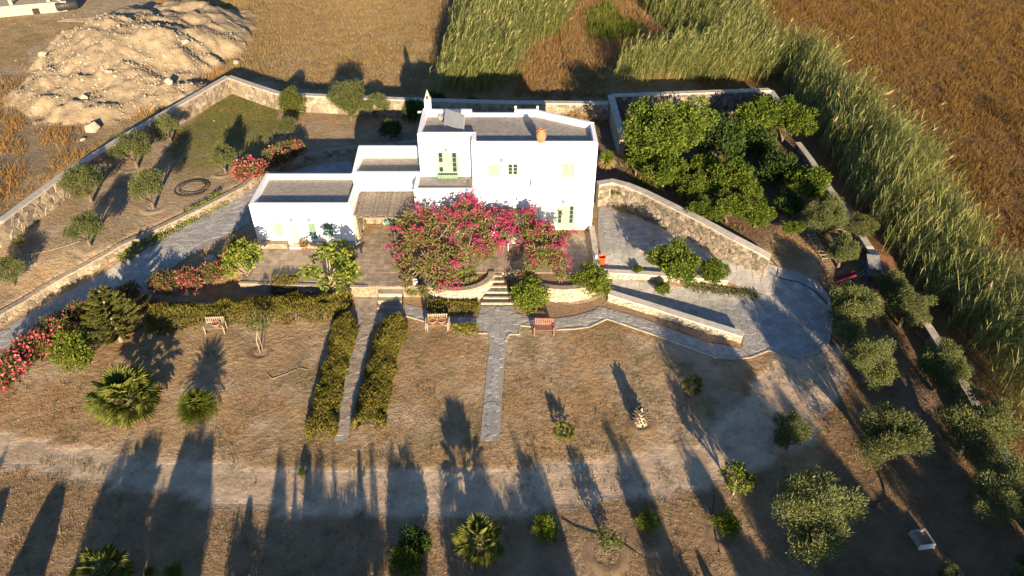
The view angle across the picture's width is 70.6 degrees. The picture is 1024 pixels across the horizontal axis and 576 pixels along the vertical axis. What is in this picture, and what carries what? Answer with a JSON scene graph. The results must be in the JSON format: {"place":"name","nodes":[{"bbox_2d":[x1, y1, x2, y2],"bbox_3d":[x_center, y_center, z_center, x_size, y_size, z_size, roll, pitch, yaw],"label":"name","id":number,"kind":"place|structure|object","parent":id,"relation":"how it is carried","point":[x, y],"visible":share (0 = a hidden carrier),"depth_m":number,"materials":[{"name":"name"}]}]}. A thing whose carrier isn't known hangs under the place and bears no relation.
{"place":"outdoors","nodes":[
{"label":"outdoors","id":0,"kind":"place"},
{"bbox_2d":[0,161,352,349],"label":"driveway","id":1,"kind":"structure","parent":0,"point":[171,251],"depth_m":51.87,"materials":[{"name":"stone"}]},
{"bbox_2d":[333,299,403,441],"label":"path","id":2,"kind":"structure","parent":0,"point":[371,317],"depth_m":44.53,"materials":[{"name":"stone"}]},
{"bbox_2d":[0,0,1023,575],"bbox_3d":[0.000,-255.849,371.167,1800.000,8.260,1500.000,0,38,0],"label":"ground","id":3,"kind":"structure","parent":0,"point":[178,472],"depth_m":41.20,"materials":[{"name":"soil"}]},
{"bbox_2d":[0,254,25,286],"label":"olive tree","id":4,"kind":"object","parent":3,"relation":"on","point":[10,264],"visible":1,"depth_m":48.21,"materials":[{"name":"green plant"}]},
{"bbox_2d":[0,343,36,388],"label":"oleander bush","id":5,"kind":"object","parent":3,"relation":"on","point":[12,362],"visible":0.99,"depth_m":42.36,"materials":[{"name":"pink plant"}]},
{"bbox_2d":[8,326,54,365],"bbox_3d":[-29.187,3.671,44.052,2.504,2.703,2.794,-32,48,-34],"label":"oleander bush","id":6,"kind":"object","parent":3,"relation":"on","point":[37,341],"visible":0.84,"depth_m":43.58,"materials":[{"name":"pink plant"}]},
{"bbox_2d":[0,0,67,16],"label":"concrete ruin","id":7,"kind":"object","parent":3,"relation":"on","point":[8,8],"visible":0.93,"depth_m":91.03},
{"bbox_2d":[0,70,87,148],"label":"dry weeds","id":8,"kind":"object","parent":3,"relation":"on","point":[11,112],"visible":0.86,"depth_m":67.93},
{"bbox_2d":[24,309,78,345],"bbox_3d":[-28.738,2.718,45.242,2.894,2.699,2.665,-25,44,-28],"label":"oleander bush","id":9,"kind":"object","parent":3,"relation":"on","point":[50,324],"visible":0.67,"depth_m":44.90,"materials":[{"name":"pink plant"}]},
{"bbox_2d":[0,110,120,211],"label":"orange weeds","id":10,"kind":"object","parent":3,"relation":"on","point":[14,169],"visible":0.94,"depth_m":62.36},
{"bbox_2d":[45,326,96,377],"bbox_3d":[-26.410,3.817,43.628,2.612,3.122,3.006,-1,38,-2],"label":"evergreen bush","id":11,"kind":"object","parent":3,"relation":"on","point":[76,345],"visible":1,"depth_m":43.04,"materials":[{"name":"green plant"}]},
{"bbox_2d":[56,161,104,202],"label":"olive tree","id":12,"kind":"object","parent":3,"relation":"on","point":[71,181],"visible":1,"depth_m":54.53,"materials":[{"name":"green plant"}]},
{"bbox_2d":[59,209,103,246],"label":"olive tree","id":13,"kind":"object","parent":3,"relation":"on","point":[88,225],"visible":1,"depth_m":50.19,"materials":[{"name":"green plant"}]},
{"bbox_2d":[68,541,138,575],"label":"fan palm","id":14,"kind":"object","parent":3,"relation":"on","point":[105,555],"visible":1,"depth_m":32.35,"materials":[{"name":"green plant"}]},
{"bbox_2d":[79,285,145,345],"bbox_3d":[-24.860,1.790,44.779,3.839,4.442,3.804,0,38,0],"label":"conifer","id":15,"kind":"object","parent":3,"relation":"on","point":[108,311],"visible":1,"depth_m":44.33,"materials":[{"name":"green plant"}]},
{"bbox_2d":[0,76,231,247],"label":"stone wall","id":16,"kind":"structure","parent":3,"relation":"on","point":[27,213],"depth_m":58.90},
{"bbox_2d":[80,363,166,429],"bbox_3d":[-21.542,6.011,40.409,3.970,3.600,4.020,5,38,6],"label":"fan palm","id":17,"kind":"object","parent":3,"relation":"on","point":[117,382],"visible":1,"depth_m":39.78,"materials":[{"name":"green plant"}]},
{"bbox_2d":[105,129,152,168],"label":"olive tree","id":18,"kind":"object","parent":3,"relation":"on","point":[135,143],"visible":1,"depth_m":58.85,"materials":[{"name":"green plant"}]},
{"bbox_2d":[4,0,257,124],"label":"dirt heap","id":19,"kind":"object","parent":3,"relation":"on","point":[220,21],"visible":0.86,"depth_m":73.83,"materials":[{"name":"soil"}]},
{"bbox_2d":[11,9,217,116],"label":"rubble","id":20,"kind":"object","parent":19,"relation":"on","point":[114,75],"visible":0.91,"depth_m":73.28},
{"bbox_2d":[2,13,262,125],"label":"earth clods","id":21,"kind":"object","parent":19,"relation":"on","point":[105,50],"visible":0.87,"depth_m":73.01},
{"bbox_2d":[127,167,164,209],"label":"olive tree","id":22,"kind":"object","parent":3,"relation":"on","point":[149,177],"visible":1,"depth_m":53.83,"materials":[{"name":"green plant"}]},
{"bbox_2d":[143,267,180,295],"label":"oleander bush","id":23,"kind":"object","parent":3,"relation":"on","point":[160,282],"visible":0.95,"depth_m":48.65,"materials":[{"name":"pink plant"}]},
{"bbox_2d":[116,190,228,263],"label":"wall weeds","id":24,"kind":"object","parent":3,"relation":"on","point":[130,255],"depth_m":53.12,"materials":[{"name":"green plant"}]},
{"bbox_2d":[0,143,377,324],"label":"retaining wall","id":25,"kind":"structure","parent":3,"relation":"on","point":[40,294],"depth_m":52.41,"materials":[{"name":"stone"}]},
{"bbox_2d":[173,387,220,428],"bbox_3d":[-17.823,6.691,40.830,2.540,2.119,2.540,0,38,0],"label":"cycad","id":26,"kind":"object","parent":3,"relation":"on","point":[197,404],"visible":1,"depth_m":40.53,"materials":[{"name":"green plant"}]},
{"bbox_2d":[0,94,418,302],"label":"garden grass","id":27,"kind":"structure","parent":3,"relation":"on","point":[242,119],"depth_m":59.93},
{"bbox_2d":[172,94,277,169],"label":"green turf","id":28,"kind":"structure","parent":3,"relation":"on","point":[228,111],"depth_m":66.43,"materials":[{"name":"green plant"}]},
{"bbox_2d":[219,236,265,278],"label":"fig tree","id":29,"kind":"object","parent":3,"relation":"on","point":[242,248],"visible":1,"depth_m":48.54,"materials":[{"name":"green plant"}]},
{"bbox_2d":[146,289,353,335],"bbox_3d":[-17.140,1.316,47.432,13.189,1.761,2.901,-4,38,-5],"label":"rosemary hedge","id":30,"kind":"object","parent":3,"relation":"on","point":[166,318],"visible":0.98,"depth_m":47.12,"materials":[{"name":"green plant"}]},
{"bbox_2d":[229,154,273,182],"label":"oleander bush","id":31,"kind":"object","parent":3,"relation":"on","point":[244,168],"visible":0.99,"depth_m":58.74,"materials":[{"name":"pink plant"}]},
{"bbox_2d":[261,141,294,168],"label":"oleander bush","id":32,"kind":"object","parent":3,"relation":"on","point":[276,153],"visible":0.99,"depth_m":60.34,"materials":[{"name":"pink plant"}]},
{"bbox_2d":[277,85,306,117],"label":"round tree","id":33,"kind":"object","parent":3,"relation":"on","point":[290,95],"visible":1,"depth_m":66.84,"materials":[{"name":"green plant"}]},
{"bbox_2d":[295,238,364,293],"bbox_3d":[-12.234,-0.880,48.452,4.333,4.557,4.653,-14,40,-17],"label":"fig tree","id":34,"kind":"object","parent":3,"relation":"on","point":[346,270],"visible":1,"depth_m":47.51,"materials":[{"name":"green plant"}]},
{"bbox_2d":[209,0,452,95],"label":"dry grass","id":35,"kind":"structure","parent":3,"relation":"on","point":[319,37],"depth_m":83.84,"materials":[{"name":"plant"}]},
{"bbox_2d":[304,311,359,441],"bbox_3d":[-10.612,4.927,43.132,2.201,1.389,10.066,0,38,0],"label":"rosemary hedge","id":36,"kind":"object","parent":3,"relation":"on","point":[328,395],"visible":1,"depth_m":42.31,"materials":[{"name":"green plant"}]},
{"bbox_2d":[325,78,365,120],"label":"olive tree","id":37,"kind":"object","parent":3,"relation":"on","point":[342,94],"visible":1,"depth_m":65.74,"materials":[{"name":"green plant"}]},
{"bbox_2d":[350,311,408,430],"bbox_3d":[-7.880,4.697,43.417,2.310,1.380,9.366,1,38,2],"label":"rosemary hedge","id":38,"kind":"object","parent":3,"relation":"on","point":[380,371],"visible":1,"depth_m":42.77,"materials":[{"name":"green plant"}]},
{"bbox_2d":[388,538,424,575],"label":"garden shrub","id":39,"kind":"object","parent":3,"relation":"on","point":[411,559],"visible":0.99,"depth_m":32.91,"materials":[{"name":"green plant"}]},
{"bbox_2d":[395,523,433,556],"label":"garden shrub","id":40,"kind":"object","parent":3,"relation":"on","point":[412,535],"visible":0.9,"depth_m":33.70,"materials":[{"name":"green plant"}]},
{"bbox_2d":[238,229,593,296],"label":"terrace","id":41,"kind":"structure","parent":3,"relation":"on","point":[376,268],"depth_m":50.74,"materials":[{"name":"stone"}]},
{"bbox_2d":[355,191,418,243],"bbox_3d":[-8.985,-5.170,53.139,4.470,2.717,3.050,0,38,0],"label":"cane canopy","id":42,"kind":"object","parent":41,"relation":"on","point":[381,204],"visible":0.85,"depth_m":52.27,"materials":[{"name":"wicker"}]},
{"bbox_2d":[228,75,608,120],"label":"stone wall","id":43,"kind":"structure","parent":3,"relation":"on","point":[266,96],"depth_m":67.62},
{"bbox_2d":[249,91,597,248],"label":"house","id":44,"kind":"structure","parent":3,"relation":"on","point":[497,160],"depth_m":52.03,"materials":[{"name":"paint"}]},
{"bbox_2d":[431,153,463,177],"bbox_3d":[-4.650,-8.879,52.142,2.290,1.930,0.510,0,38,0],"label":"door","id":45,"kind":"structure","parent":44,"relation":"in","point":[451,171],"depth_m":52.29,"materials":[{"name":"paint"}]},
{"bbox_2d":[403,294,480,316],"bbox_3d":[-5.129,1.065,48.826,6.053,0.161,1.764,8,39,11],"label":"planting bed","id":46,"kind":"object","parent":3,"relation":"on","point":[423,301],"visible":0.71,"depth_m":49.02,"materials":[{"name":"soil"}]},
{"bbox_2d":[426,298,479,314],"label":"rosemary hedge","id":47,"kind":"object","parent":46,"relation":"on","point":[442,307],"visible":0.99,"depth_m":48.22,"materials":[{"name":"green plant"}]},
{"bbox_2d":[420,271,494,303],"bbox_3d":[-3.745,0.097,49.563,5.267,1.420,2.257,0,38,0],"label":"round planter","id":48,"kind":"object","parent":3,"relation":"on","point":[474,291],"visible":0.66,"depth_m":48.92,"materials":[{"name":"stone"}]},
{"bbox_2d":[382,189,520,297],"bbox_3d":[-4.146,-2.955,48.936,9.585,5.028,7.466,0,38,0],"label":"bougainvillea","id":49,"kind":"object","parent":48,"relation":"in","point":[428,263],"visible":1,"depth_m":49.06,"materials":[{"name":"pink plant"}]},
{"bbox_2d":[451,511,507,568],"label":"fan palm","id":50,"kind":"object","parent":3,"relation":"on","point":[481,557],"visible":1,"depth_m":32.91,"materials":[{"name":"green plant"}]},
{"bbox_2d":[481,273,513,304],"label":"garden steps","id":51,"kind":"structure","parent":3,"relation":"on","point":[498,292],"depth_m":49.23,"materials":[{"name":"stone"}]},
{"bbox_2d":[427,0,579,97],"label":"reed bed","id":52,"kind":"object","parent":3,"relation":"on","point":[483,36],"visible":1,"depth_m":76.56,"materials":[{"name":"green plant"}]},
{"bbox_2d":[0,243,1017,575],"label":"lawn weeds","id":53,"kind":"object","parent":3,"relation":"on","point":[478,453],"visible":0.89,"depth_m":38.35,"materials":[{"name":"green plant"}]},
{"bbox_2d":[1,244,1020,575],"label":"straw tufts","id":54,"kind":"object","parent":3,"relation":"on","point":[489,448],"visible":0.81,"depth_m":38.54,"materials":[{"name":"beige plant"}]},
{"bbox_2d":[0,242,1022,575],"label":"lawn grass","id":55,"kind":"structure","parent":3,"relation":"on","point":[460,456],"depth_m":39.03,"materials":[{"name":"plant"}]},
{"bbox_2d":[530,510,559,544],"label":"garden shrub","id":56,"kind":"object","parent":3,"relation":"on","point":[543,518],"visible":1,"depth_m":34.44,"materials":[{"name":"green plant"}]},
{"bbox_2d":[517,296,605,317],"bbox_3d":[3.452,1.291,48.573,6.404,0.118,1.919,-3,38,-4],"label":"planting bed","id":57,"kind":"object","parent":3,"relation":"on","point":[552,310],"visible":0.77,"depth_m":48.48,"materials":[{"name":"soil"}]},
{"bbox_2d":[509,274,551,314],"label":"evergreen bush","id":58,"kind":"object","parent":57,"relation":"in","point":[526,292],"visible":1,"depth_m":47.50,"materials":[{"name":"green plant"}]},
{"bbox_2d":[522,272,604,302],"bbox_3d":[3.502,0.054,49.617,5.937,1.420,2.130,0,38,0],"label":"round planter","id":59,"kind":"object","parent":3,"relation":"on","point":[563,290],"visible":0.47,"depth_m":48.93,"materials":[{"name":"stone"}]},
{"bbox_2d":[498,204,578,282],"bbox_3d":[1.829,-2.994,49.600,5.616,4.271,4.964,0,38,0],"label":"bougainvillea","id":60,"kind":"object","parent":59,"relation":"in","point":[551,249],"visible":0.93,"depth_m":48.88,"materials":[{"name":"pink plant"}]},
{"bbox_2d":[569,260,612,299],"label":"evergreen bush","id":61,"kind":"object","parent":3,"relation":"on","point":[592,277],"visible":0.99,"depth_m":48.68,"materials":[{"name":"green plant"}]},
{"bbox_2d":[513,0,682,100],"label":"dry weeds","id":62,"kind":"object","parent":3,"relation":"on","point":[578,46],"visible":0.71,"depth_m":80.43,"materials":[{"name":"plant"}]},
{"bbox_2d":[581,535,629,575],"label":"earth rim","id":63,"kind":"object","parent":3,"relation":"on","point":[597,568],"visible":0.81,"depth_m":33.85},
{"bbox_2d":[581,0,647,40],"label":"green weeds","id":64,"kind":"object","parent":3,"relation":"on","point":[610,32],"visible":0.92,"depth_m":87.01,"materials":[{"name":"green plant"}]},
{"bbox_2d":[608,95,625,155],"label":"stone wall","id":65,"kind":"structure","parent":3,"relation":"on","point":[615,121],"depth_m":63.65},
{"bbox_2d":[625,523,672,557],"bbox_3d":[6.624,12.002,34.929,2.485,0.082,2.348,0,38,0],"label":"earth rim","id":66,"kind":"object","parent":3,"relation":"on","point":[663,546],"visible":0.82,"depth_m":34.61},
{"bbox_2d":[604,269,727,285],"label":"garden wall","id":67,"kind":"structure","parent":3,"relation":"on","point":[630,274],"depth_m":50.11,"materials":[{"name":"stone"}]},
{"bbox_2d":[642,156,691,190],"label":"fruit tree","id":68,"kind":"object","parent":3,"relation":"on","point":[665,170],"visible":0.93,"depth_m":55.61,"materials":[{"name":"green plant"}]},
{"bbox_2d":[619,94,720,162],"bbox_3d":[12.448,-12.177,58.689,7.235,7.351,7.628,22,43,25],"label":"fruit tree","id":69,"kind":"object","parent":3,"relation":"on","point":[662,128],"visible":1,"depth_m":56.52,"materials":[{"name":"green plant"}]},
{"bbox_2d":[602,299,740,345],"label":"verge","id":70,"kind":"structure","parent":3,"relation":"on","point":[703,335],"depth_m":47.09,"materials":[{"name":"soil"}]},
{"bbox_2d":[608,290,744,342],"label":"garden wall","id":71,"kind":"structure","parent":3,"relation":"on","point":[680,317],"depth_m":47.20,"materials":[{"name":"stone"}]},
{"bbox_2d":[595,178,770,275],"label":"stone wall","id":72,"kind":"structure","parent":3,"relation":"on","point":[727,245],"depth_m":52.86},
{"bbox_2d":[611,88,771,114],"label":"stone wall","id":73,"kind":"structure","parent":3,"relation":"on","point":[728,101],"depth_m":68.69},
{"bbox_2d":[674,169,712,202],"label":"fruit tree","id":74,"kind":"object","parent":3,"relation":"on","point":[694,185],"visible":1,"depth_m":54.55,"materials":[{"name":"green plant"}]},
{"bbox_2d":[685,194,724,221],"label":"fruit tree","id":75,"kind":"object","parent":3,"relation":"on","point":[705,207],"visible":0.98,"depth_m":52.46,"materials":[{"name":"green plant"}]},
{"bbox_2d":[612,9,812,86],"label":"reed bed","id":76,"kind":"object","parent":3,"relation":"on","point":[717,53],"visible":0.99,"depth_m":75.46,"materials":[{"name":"green plant"}]},
{"bbox_2d":[598,205,829,355],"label":"forecourt","id":77,"kind":"structure","parent":3,"relation":"on","point":[780,315],"depth_m":49.39,"materials":[{"name":"stone"}]},
{"bbox_2d":[630,279,761,294],"bbox_3d":[12.102,-0.268,50.079,10.444,0.409,0.801,4,38,5],"label":"flower bed","id":78,"kind":"object","parent":77,"relation":"on","point":[730,285],"visible":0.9,"depth_m":49.99,"materials":[{"name":"soil"}]},
{"bbox_2d":[643,236,702,285],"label":"fig tree","id":79,"kind":"object","parent":78,"relation":"on","point":[674,261],"visible":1,"depth_m":48.12,"materials":[{"name":"green plant"}]},
{"bbox_2d":[699,257,730,284],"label":"fig tree","id":80,"kind":"object","parent":78,"relation":"on","point":[713,270],"visible":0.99,"depth_m":48.89,"materials":[{"name":"green plant"}]},
{"bbox_2d":[693,112,747,160],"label":"fruit tree","id":81,"kind":"object","parent":3,"relation":"on","point":[731,136],"visible":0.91,"depth_m":59.64,"materials":[{"name":"green plant"}]},
{"bbox_2d":[705,524,745,553],"bbox_3d":[10.323,11.976,34.970,1.988,0.092,2.139,23,44,27],"label":"earth rim","id":82,"kind":"object","parent":3,"relation":"on","point":[736,544],"visible":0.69,"depth_m":34.66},
{"bbox_2d":[710,506,742,539],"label":"garden shrub","id":83,"kind":"object","parent":3,"relation":"on","point":[730,525],"visible":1,"depth_m":34.78,"materials":[{"name":"green plant"}]},
{"bbox_2d":[704,156,753,194],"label":"fruit tree","id":84,"kind":"object","parent":3,"relation":"on","point":[724,174],"visible":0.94,"depth_m":54.73,"materials":[{"name":"green plant"}]},
{"bbox_2d":[713,187,754,222],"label":"fruit tree","id":85,"kind":"object","parent":3,"relation":"on","point":[740,205],"visible":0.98,"depth_m":52.20,"materials":[{"name":"green plant"}]},
{"bbox_2d":[717,458,758,496],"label":"fig tree","id":86,"kind":"object","parent":3,"relation":"on","point":[737,470],"visible":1,"depth_m":35.88,"materials":[{"name":"green plant"}]},
{"bbox_2d":[728,94,784,137],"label":"fruit tree","id":87,"kind":"object","parent":3,"relation":"on","point":[753,112],"visible":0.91,"depth_m":63.23,"materials":[{"name":"green plant"}]},
{"bbox_2d":[738,125,778,160],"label":"fruit tree","id":88,"kind":"object","parent":3,"relation":"on","point":[758,141],"visible":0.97,"depth_m":61.76,"materials":[{"name":"green plant"}]},
{"bbox_2d":[745,200,777,227],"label":"fruit tree","id":89,"kind":"object","parent":3,"relation":"on","point":[762,211],"visible":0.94,"depth_m":52.29,"materials":[{"name":"green plant"}]},
{"bbox_2d":[753,147,797,188],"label":"fruit tree","id":90,"kind":"object","parent":3,"relation":"on","point":[778,164],"visible":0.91,"depth_m":58.10,"materials":[{"name":"green plant"}]},
{"bbox_2d":[771,410,812,449],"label":"olive tree","id":91,"kind":"object","parent":3,"relation":"on","point":[793,419],"visible":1,"depth_m":38.12,"materials":[{"name":"green plant"}]},
{"bbox_2d":[767,94,819,143],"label":"fruit tree","id":92,"kind":"object","parent":3,"relation":"on","point":[793,116],"visible":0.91,"depth_m":63.15,"materials":[{"name":"green plant"}]},
{"bbox_2d":[783,165,832,202],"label":"fruit tree","id":93,"kind":"object","parent":3,"relation":"on","point":[812,182],"visible":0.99,"depth_m":55.56,"materials":[{"name":"green plant"}]},
{"bbox_2d":[770,465,869,568],"bbox_3d":[13.733,10.627,33.481,4.963,5.299,4.163,-29,47,-32],"label":"olive tree","id":94,"kind":"object","parent":3,"relation":"on","point":[813,495],"visible":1,"depth_m":32.24,"materials":[{"name":"green plant"}]},
{"bbox_2d":[805,191,848,238],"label":"olive tree","id":95,"kind":"object","parent":3,"relation":"on","point":[827,222],"visible":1,"depth_m":51.77,"materials":[{"name":"green plant"}]},
{"bbox_2d":[636,0,1023,438],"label":"reed bed","id":96,"kind":"object","parent":3,"relation":"on","point":[928,214],"visible":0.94,"depth_m":54.30,"materials":[{"name":"green plant"}]},
{"bbox_2d":[824,231,860,268],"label":"olive tree","id":97,"kind":"object","parent":3,"relation":"on","point":[844,251],"visible":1,"depth_m":49.86,"materials":[{"name":"green plant"}]},
{"bbox_2d":[831,317,866,349],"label":"olive tree","id":98,"kind":"object","parent":3,"relation":"on","point":[845,326],"visible":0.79,"depth_m":44.22,"materials":[{"name":"green plant"}]},
{"bbox_2d":[825,280,885,328],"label":"olive tree","id":99,"kind":"object","parent":3,"relation":"on","point":[850,301],"visible":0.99,"depth_m":45.08,"materials":[{"name":"green plant"}]},
{"bbox_2d":[845,212,880,237],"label":"olive tree","id":100,"kind":"object","parent":3,"relation":"on","point":[865,223],"visible":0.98,"depth_m":52.03,"materials":[{"name":"green plant"}]},
{"bbox_2d":[841,335,899,391],"bbox_3d":[20.711,4.464,42.268,3.024,3.849,3.605,10,39,13],"label":"olive tree","id":101,"kind":"object","parent":3,"relation":"on","point":[864,352],"visible":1,"depth_m":41.38,"materials":[{"name":"green plant"}]},
{"bbox_2d":[755,0,1023,296],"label":"field scrub","id":102,"kind":"object","parent":3,"relation":"on","point":[911,18],"visible":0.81,"depth_m":80.08,"materials":[{"name":"brown plant"}]},
{"bbox_2d":[873,268,908,298],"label":"olive tree","id":103,"kind":"object","parent":3,"relation":"on","point":[897,280],"visible":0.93,"depth_m":48.19,"materials":[{"name":"green plant"}]},
{"bbox_2d":[853,400,935,470],"bbox_3d":[19.538,7.981,37.438,3.662,4.386,3.831,13,40,16],"label":"olive tree","id":104,"kind":"object","parent":3,"relation":"on","point":[907,435],"visible":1,"depth_m":36.58,"materials":[{"name":"green plant"}]},
{"bbox_2d":[793,142,1023,513],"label":"stone wall","id":105,"kind":"structure","parent":3,"relation":"on","point":[928,334],"depth_m":46.73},
{"bbox_2d":[879,284,939,327],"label":"olive tree","id":106,"kind":"object","parent":3,"relation":"on","point":[910,302],"visible":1,"depth_m":45.35,"materials":[{"name":"green plant"}]},
{"bbox_2d":[910,336,974,393],"bbox_3d":[24.701,4.947,41.652,2.927,3.841,3.150,8,39,10],"label":"olive tree","id":107,"kind":"object","parent":3,"relation":"on","point":[948,362],"visible":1,"depth_m":40.98,"materials":[{"name":"green plant"}]},
{"bbox_2d":[930,384,1023,463],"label":"olive tree","id":108,"kind":"object","parent":3,"relation":"on","point":[990,419],"visible":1,"depth_m":37.10,"materials":[{"name":"green plant"}]},
{"bbox_2d":[967,452,1023,526],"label":"olive tree","id":109,"kind":"object","parent":3,"relation":"on","point":[1009,507],"visible":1,"depth_m":34.19,"materials":[{"name":"green plant"}]},
{"bbox_2d":[405,304,749,440],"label":"path","id":110,"kind":"structure","parent":0,"point":[498,324],"depth_m":46.68,"materials":[{"name":"stone"}]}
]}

